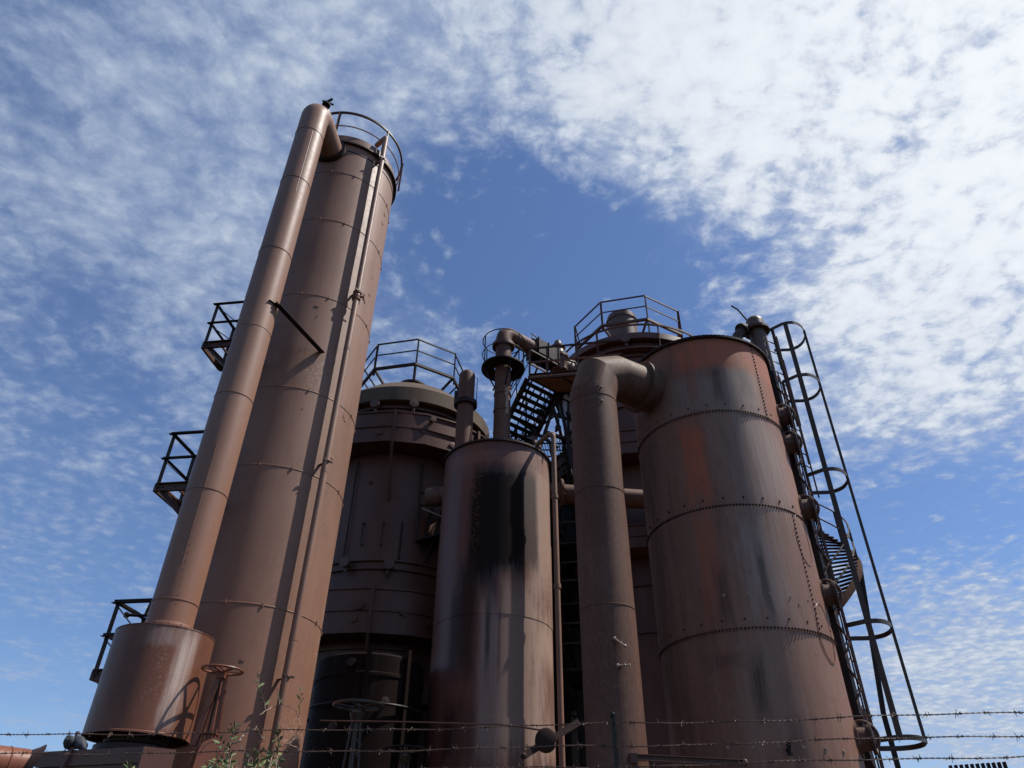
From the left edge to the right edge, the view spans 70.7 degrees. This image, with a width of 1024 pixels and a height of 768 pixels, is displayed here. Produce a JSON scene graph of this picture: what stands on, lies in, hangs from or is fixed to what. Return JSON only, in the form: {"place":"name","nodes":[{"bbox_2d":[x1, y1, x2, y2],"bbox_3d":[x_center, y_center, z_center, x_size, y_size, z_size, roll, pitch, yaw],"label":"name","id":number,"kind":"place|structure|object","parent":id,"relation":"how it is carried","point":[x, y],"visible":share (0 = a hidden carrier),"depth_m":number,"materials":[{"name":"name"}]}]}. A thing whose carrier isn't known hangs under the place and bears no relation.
{"place":"outdoors","nodes":[
{"label":"outdoors","id":0,"kind":"place"},
{"bbox_2d":[0,0,1023,767],"label":"sky","id":1,"kind":"structure","parent":0,"point":[851,172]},
{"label":"gravel yard","id":2,"kind":"structure","parent":0,"visible":0},
{"bbox_2d":[0,744,46,767],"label":"cut pipe end","id":3,"kind":"object","parent":2,"relation":"on","point":[29,760],"visible":0.9,"depth_m":7.17,"materials":[{"name":"red paint"}]},
{"bbox_2d":[34,746,175,767],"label":"support beam","id":4,"kind":"structure","parent":2,"relation":"on","point":[145,760],"depth_m":8.54,"materials":[{"name":"metal"}]},
{"bbox_2d":[63,735,74,750],"bbox_3d":[-5.418,4.412,8.849,0.151,0.164,0.293,1,-36,0],"label":"pigeon","id":5,"kind":"object","parent":4,"relation":"on","point":[68,741],"visible":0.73,"depth_m":8.77,"materials":[{"name":"grey"}]},
{"bbox_2d":[73,731,87,749],"bbox_3d":[-5.289,4.377,8.847,0.313,0.243,0.141,-18,-40,24],"label":"pigeon","id":6,"kind":"object","parent":4,"relation":"on","point":[80,743],"visible":0.82,"depth_m":8.78,"materials":[{"name":"grey"}]},
{"bbox_2d":[80,620,214,748],"bbox_3d":[-5.033,5.511,9.113,1.350,4.850,1.353,16,-39,-20],"label":"seal drum","id":7,"kind":"object","parent":2,"relation":"on","point":[153,677],"visible":0.82,"depth_m":9.61,"materials":[{"name":"paint"}]},
{"bbox_2d":[146,98,345,627],"bbox_3d":[-4.610,-1.671,14.960,1.318,13.871,1.731,0,-36,1],"label":"standpipe","id":8,"kind":"object","parent":7,"relation":"attached to","point":[177,595],"visible":1,"depth_m":12.81,"materials":[{"name":"brown metal"}]},
{"bbox_2d":[189,664,243,767],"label":"gate valve","id":9,"kind":"object","parent":2,"relation":"on","point":[222,673],"visible":0.93,"depth_m":9.62,"materials":[{"name":"red paint"}]},
{"bbox_2d":[172,111,403,767],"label":"generator tower","id":10,"kind":"structure","parent":2,"relation":"on","point":[262,606],"depth_m":13.75,"materials":[{"name":"brown metal"}]},
{"bbox_2d":[89,598,152,683],"bbox_3d":[-5.693,4.588,11.347,1.040,2.061,1.518,-4,-36,6],"label":"landing","id":11,"kind":"object","parent":10,"relation":"attached to","point":[96,673],"visible":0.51,"depth_m":11.28,"materials":[{"name":"brown metal"}]},
{"bbox_2d":[153,430,228,514],"bbox_3d":[-5.661,2.072,13.168,1.040,2.023,1.518,-4,-36,6],"label":"landing","id":12,"kind":"object","parent":10,"relation":"attached to","point":[162,490],"visible":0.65,"depth_m":12.85,"materials":[{"name":"brown metal"}]},
{"bbox_2d":[201,300,265,371],"bbox_3d":[-5.627,-0.510,15.036,1.040,2.023,1.518,-4,-36,6],"label":"landing","id":13,"kind":"object","parent":10,"relation":"attached to","point":[216,359],"visible":0.61,"depth_m":14.71,"materials":[{"name":"brown metal"}]},
{"bbox_2d":[332,699,383,767],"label":"handwheel valve","id":14,"kind":"object","parent":2,"relation":"on","point":[357,711],"visible":0.98,"depth_m":11.91,"materials":[{"name":"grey metal"}]},
{"bbox_2d":[302,644,423,767],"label":"black vessel","id":15,"kind":"object","parent":2,"relation":"on","point":[392,684],"visible":0.95,"depth_m":15.20,"materials":[{"name":"metal"}]},
{"bbox_2d":[299,339,488,767],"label":"domed tower","id":16,"kind":"structure","parent":2,"relation":"on","point":[381,592],"depth_m":21.08,"materials":[{"name":"metal"}]},
{"bbox_2d":[414,504,441,566],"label":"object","id":17,"kind":"object","parent":16,"relation":"attached to","point":[432,540],"visible":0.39,"depth_m":20.83,"materials":[{"name":"black paint"}]},
{"bbox_2d":[385,744,426,767],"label":"handwheel valve","id":18,"kind":"object","parent":2,"relation":"on","point":[404,759],"visible":0.83,"depth_m":13.80,"materials":[{"name":"black paint"}]},
{"bbox_2d":[320,711,580,766],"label":"counterweight lever","id":19,"kind":"object","parent":2,"relation":"on","point":[546,737],"visible":0.98,"depth_m":7.84,"materials":[{"name":"brown metal"}]},
{"bbox_2d":[422,432,644,767],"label":"stained tank","id":20,"kind":"object","parent":2,"relation":"on","point":[492,644],"visible":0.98,"depth_m":16.96,"materials":[{"name":"metal"}]},
{"bbox_2d":[454,369,477,446],"bbox_3d":[-1.389,0.899,21.242,0.700,3.180,0.690,1,-36,0],"label":"capped vent","id":21,"kind":"object","parent":20,"relation":"on","point":[465,404],"visible":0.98,"depth_m":21.18,"materials":[{"name":"metal"}]},
{"bbox_2d":[481,328,536,438],"bbox_3d":[-0.054,0.361,22.201,1.979,5.202,1.358,27,-43,-32],"label":"stack pipe","id":22,"kind":"object","parent":20,"relation":"on","point":[499,365],"visible":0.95,"depth_m":22.27,"materials":[{"name":"brown metal"}]},
{"bbox_2d":[549,455,586,767],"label":"slim column","id":23,"kind":"structure","parent":2,"relation":"on","point":[573,699],"depth_m":19.72,"materials":[{"name":"brown metal"}]},
{"bbox_2d":[556,295,682,767],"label":"capped tower","id":24,"kind":"structure","parent":2,"relation":"on","point":[651,675],"depth_m":21.16,"materials":[{"name":"metal"}]},
{"bbox_2d":[526,333,579,371],"bbox_3d":[1.755,-0.866,24.980,2.963,1.419,0.779,27,-43,-32],"label":"overhead duct","id":25,"kind":"object","parent":24,"relation":"attached to","point":[557,353],"visible":0.51,"depth_m":24.30,"materials":[{"name":"grey metal"}]},
{"bbox_2d":[510,339,621,533],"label":"walkway","id":26,"kind":"structure","parent":24,"relation":"attached to","point":[559,384],"depth_m":22.29,"materials":[{"name":"brown metal"}]},
{"bbox_2d":[492,352,555,445],"bbox_3d":[0.399,0.830,22.534,1.369,3.243,1.657,30,-45,-34],"label":"steel stair","id":27,"kind":"object","parent":26,"relation":"attached to","point":[533,410],"visible":0.57,"depth_m":22.31,"materials":[{"name":"black metal"}]},
{"bbox_2d":[492,352,576,484],"bbox_3d":[0.808,1.150,23.145,2.920,4.675,1.830,1,-36,0],"label":"pipe tangle","id":28,"kind":"object","parent":26,"relation":"attached to","point":[555,416],"visible":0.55,"depth_m":23.08,"materials":[{"name":"black paint"}]},
{"bbox_2d":[555,323,692,414],"bbox_3d":[4.600,0.065,27.270,6.020,1.080,6.020,1,-36,0],"label":"guard rail","id":29,"kind":"object","parent":24,"relation":"attached to","point":[631,349],"visible":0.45,"depth_m":25.15,"materials":[{"name":"brown metal"}]},
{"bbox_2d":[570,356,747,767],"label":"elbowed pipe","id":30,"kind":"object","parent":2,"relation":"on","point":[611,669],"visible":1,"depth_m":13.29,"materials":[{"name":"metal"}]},
{"bbox_2d":[634,334,880,767],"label":"riveted tank","id":31,"kind":"object","parent":2,"relation":"on","point":[745,597],"visible":0.95,"depth_m":14.00,"materials":[{"name":"metal"}]},
{"bbox_2d":[731,305,875,767],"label":"capped stack","id":32,"kind":"object","parent":31,"relation":"attached to","point":[754,329],"visible":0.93,"depth_m":17.84,"materials":[{"name":"brown metal"}]},
{"bbox_2d":[769,321,927,767],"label":"caged ladder","id":33,"kind":"object","parent":31,"relation":"attached to","point":[867,621],"visible":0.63,"depth_m":15.29,"materials":[{"name":"brown metal"}]},
{"bbox_2d":[770,370,883,767],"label":"lattice riser","id":34,"kind":"object","parent":2,"relation":"on","point":[843,655],"visible":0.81,"depth_m":14.74,"materials":[{"name":"black paint"}]},
{"bbox_2d":[815,504,900,767],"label":"spiral stair","id":35,"kind":"object","parent":2,"relation":"on","point":[850,588],"visible":0.44,"depth_m":17.75,"materials":[{"name":"metal"}]},
{"bbox_2d":[948,762,1007,767],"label":"slatted screen","id":36,"kind":"object","parent":2,"relation":"on","point":[988,765],"visible":1,"depth_m":20.03,"materials":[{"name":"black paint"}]},
{"label":"ground","id":37,"kind":"structure","parent":0,"visible":0},
{"bbox_2d":[123,673,303,767],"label":"shrub","id":38,"kind":"object","parent":37,"relation":"on","point":[227,761],"visible":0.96,"depth_m":3.35,"materials":[{"name":"green plant"}]},
{"bbox_2d":[610,712,619,767],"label":"fence post","id":39,"kind":"object","parent":37,"relation":"on","point":[613,716],"visible":1,"depth_m":2.87,"materials":[{"name":"black metal"}]},
{"bbox_2d":[0,709,1023,738],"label":"barbed wire","id":40,"kind":"object","parent":39,"relation":"attached to","point":[560,724],"visible":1,"depth_m":2.95,"materials":[{"name":"black metal"}]},
{"bbox_2d":[0,733,1023,757],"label":"barbed wire","id":41,"kind":"object","parent":39,"relation":"attached to","point":[479,747],"visible":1,"depth_m":2.91,"materials":[{"name":"black metal"}]},
{"bbox_2d":[153,754,1023,767],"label":"barbed wire","id":42,"kind":"object","parent":39,"relation":"attached to","point":[824,759],"visible":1,"depth_m":2.73,"materials":[{"name":"black metal"}]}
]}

